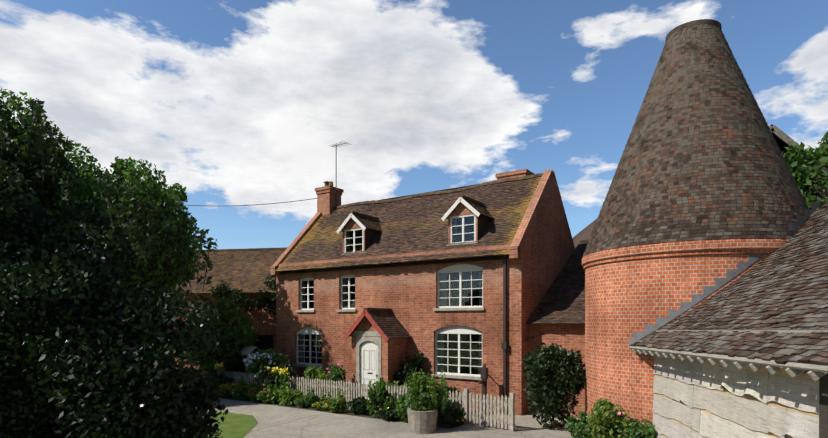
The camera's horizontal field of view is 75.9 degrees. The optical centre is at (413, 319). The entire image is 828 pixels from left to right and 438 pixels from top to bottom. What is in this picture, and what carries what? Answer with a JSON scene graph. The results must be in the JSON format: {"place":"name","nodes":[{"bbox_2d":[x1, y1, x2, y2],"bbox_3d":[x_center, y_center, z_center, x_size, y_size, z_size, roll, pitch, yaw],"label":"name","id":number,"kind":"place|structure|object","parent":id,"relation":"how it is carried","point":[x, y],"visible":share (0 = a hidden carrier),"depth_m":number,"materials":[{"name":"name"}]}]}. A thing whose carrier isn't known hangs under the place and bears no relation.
{"place":"outdoors","nodes":[
{"label":"outdoors","id":0,"kind":"place"},
{"bbox_2d":[194,411,257,437],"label":"lawn grass","id":1,"kind":"structure","parent":0,"point":[233,425],"depth_m":15.29,"materials":[{"name":"green plant"}]},
{"bbox_2d":[173,247,287,293],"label":"barn roof","id":2,"kind":"structure","parent":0,"point":[246,270],"depth_m":26.39,"materials":[{"name":"brown tile"}]},
{"bbox_2d":[208,395,493,428],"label":"garden soil","id":3,"kind":"structure","parent":0,"point":[347,411],"depth_m":17.45,"materials":[{"name":"brown soil"}]},
{"bbox_2d":[240,346,259,360],"bbox_3d":[-6.828,2.078,22.186,0.720,1.916,0.783,0,0,34],"label":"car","id":4,"kind":"object","parent":3,"relation":"on","point":[246,350],"visible":0.4,"depth_m":22.07,"materials":[{"name":"grey metal"}]},
{"bbox_2d":[193,368,514,431],"bbox_3d":[-3.484,2.516,18.699,15.111,1.040,0.334,0,0,34],"label":"picket fence","id":5,"kind":"object","parent":3,"relation":"on","point":[467,399],"visible":0.4,"depth_m":15.51,"materials":[{"name":"white wood"}]},
{"bbox_2d":[182,348,632,437],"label":"yellow garden leaves","id":6,"kind":"object","parent":3,"relation":"on","point":[604,414],"visible":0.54,"depth_m":16.83,"materials":[{"name":"green plant"}]},
{"bbox_2d":[206,361,656,437],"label":"garden leaves","id":7,"kind":"object","parent":3,"relation":"on","point":[571,424],"visible":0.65,"depth_m":16.21,"materials":[{"name":"green plant"}]},
{"bbox_2d":[479,364,494,414],"bbox_3d":[2.312,2.226,16.959,0.212,1.620,0.971,0,0,34],"label":"iron pump","id":8,"kind":"object","parent":3,"relation":"on","point":[484,374],"visible":0.79,"depth_m":16.78,"materials":[{"name":"brown"}]},
{"bbox_2d":[177,356,584,437],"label":"concrete driveway","id":9,"kind":"structure","parent":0,"point":[275,421],"depth_m":14.89,"materials":[{"name":"grey concrete"}]},
{"bbox_2d":[158,292,275,376],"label":"brick wall","id":10,"kind":"structure","parent":9,"relation":"on","point":[262,322],"depth_m":24.74,"materials":[{"name":"red brick"}]},
{"bbox_2d":[172,335,272,359],"bbox_3d":[-9.216,1.886,25.419,5.600,2.300,0.001,0,0,11],"label":"barn door","id":11,"kind":"structure","parent":10,"relation":"attached to","point":[264,342],"depth_m":24.99,"materials":[{"name":"grey"}]},
{"bbox_2d":[209,273,275,314],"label":"ivy leaves","id":12,"kind":"object","parent":10,"relation":"attached to","point":[270,298],"visible":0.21,"depth_m":24.43,"materials":[{"name":"green plant"}]},
{"bbox_2d":[407,408,437,433],"bbox_3d":[0.231,2.736,14.392,0.840,0.600,0.819,0,0,-1],"label":"plant pot","id":13,"kind":"object","parent":9,"relation":"on","point":[422,422],"visible":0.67,"depth_m":14.06,"materials":[{"name":"beige stone"}]},
{"bbox_2d":[769,125,799,160],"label":"barn","id":14,"kind":"structure","parent":9,"relation":"on","point":[782,135],"depth_m":17.18,"materials":[{"name":"grey wood"}]},
{"bbox_2d":[572,124,796,247],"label":"barn roof","id":15,"kind":"structure","parent":14,"relation":"attached to","point":[585,233],"depth_m":28.49,"materials":[{"name":"brown tile"}]},
{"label":"tree trunks","id":16,"kind":"object","parent":9,"relation":"on","visible":0},
{"bbox_2d":[0,88,827,371],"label":"tree","id":17,"kind":"object","parent":16,"relation":"attached to","point":[797,164],"visible":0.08,"depth_m":19.78,"materials":[{"name":"green plant"}]},
{"bbox_2d":[54,159,827,363],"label":"tree","id":18,"kind":"object","parent":16,"relation":"on","point":[820,193],"visible":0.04,"depth_m":19.83,"materials":[{"name":"green plant"}]},
{"bbox_2d":[0,0,827,249],"label":"sky","id":19,"kind":"structure","parent":0,"point":[238,102],"materials":[{"name":"blue"}]},
{"bbox_2d":[270,169,584,417],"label":"house","id":20,"kind":"structure","parent":0,"point":[541,246],"depth_m":18.64,"materials":[{"name":"red brick"}]},
{"bbox_2d":[164,198,316,205],"bbox_3d":[-13.002,-7.039,27.218,19.166,2.880,0.031,0,0,13],"label":"overhead cable","id":21,"kind":"object","parent":20,"relation":"attached to","point":[256,204],"visible":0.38,"depth_m":25.90,"materials":[{"name":"grey metal"}]},
{"bbox_2d":[299,218,481,374],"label":"house curtains","id":22,"kind":"object","parent":20,"relation":"in","point":[440,336],"depth_m":18.66,"materials":[{"name":"white fabric"}]},
{"bbox_2d":[323,141,534,413],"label":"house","id":23,"kind":"structure","parent":20,"relation":"attached to","point":[504,345],"depth_m":16.97,"materials":[{"name":"black metal"}]},
{"bbox_2d":[275,173,588,337],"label":"house tiles","id":24,"kind":"object","parent":20,"relation":"attached to","point":[407,224],"visible":0.44,"depth_m":19.75,"materials":[{"name":"brown tile"}]},
{"bbox_2d":[303,216,567,378],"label":"window panes","id":25,"kind":"structure","parent":20,"relation":"attached to","point":[467,293],"depth_m":19.19,"materials":[{"name":"clear glass"}]},
{"bbox_2d":[582,239,789,437],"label":"round brick tower","id":26,"kind":"structure","parent":0,"point":[630,290],"depth_m":12.45,"materials":[{"name":"red brick"}]},
{"bbox_2d":[582,19,810,257],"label":"conical roof","id":27,"kind":"structure","parent":26,"relation":"on","point":[702,158],"depth_m":12.51,"materials":[{"name":"brown tile"}]},
{"bbox_2d":[629,196,819,345],"bbox_3d":[7.101,-1.069,11.858,4.144,3.390,0.946,0,0,8],"label":"roof flashing","id":28,"kind":"object","parent":26,"relation":"attached to","point":[707,291],"visible":0.79,"depth_m":11.62,"materials":[{"name":"grey metal"}]},
{"bbox_2d":[629,330,827,437],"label":"shed frame","id":29,"kind":"object","parent":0,"point":[815,372],"visible":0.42,"depth_m":6.68,"materials":[{"name":"white wood"}]},
{"bbox_2d":[631,202,827,364],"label":"shed roof","id":30,"kind":"structure","parent":29,"relation":"on","point":[784,286],"depth_m":8.73,"materials":[{"name":"brown tile"}]},
{"bbox_2d":[652,329,826,437],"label":"shed boards","id":31,"kind":"object","parent":29,"relation":"attached to","point":[695,398],"visible":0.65,"depth_m":8.39,"materials":[{"name":"white wood"}]},
{"label":"ground","id":32,"kind":"structure","parent":0,"visible":0},
{"bbox_2d":[0,190,177,437],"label":"tree","id":33,"kind":"object","parent":32,"relation":"on","point":[40,213],"visible":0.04,"depth_m":9.21,"materials":[{"name":"green plant"}]},
{"bbox_2d":[0,96,228,437],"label":"tree","id":34,"kind":"object","parent":32,"relation":"on","point":[50,304],"depth_m":8.51,"materials":[{"name":"green plant"}]},
{"bbox_2d":[193,342,649,437],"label":"shrubs","id":35,"kind":"object","parent":32,"relation":"on","point":[540,363],"depth_m":14.81,"materials":[{"name":"green plant"}]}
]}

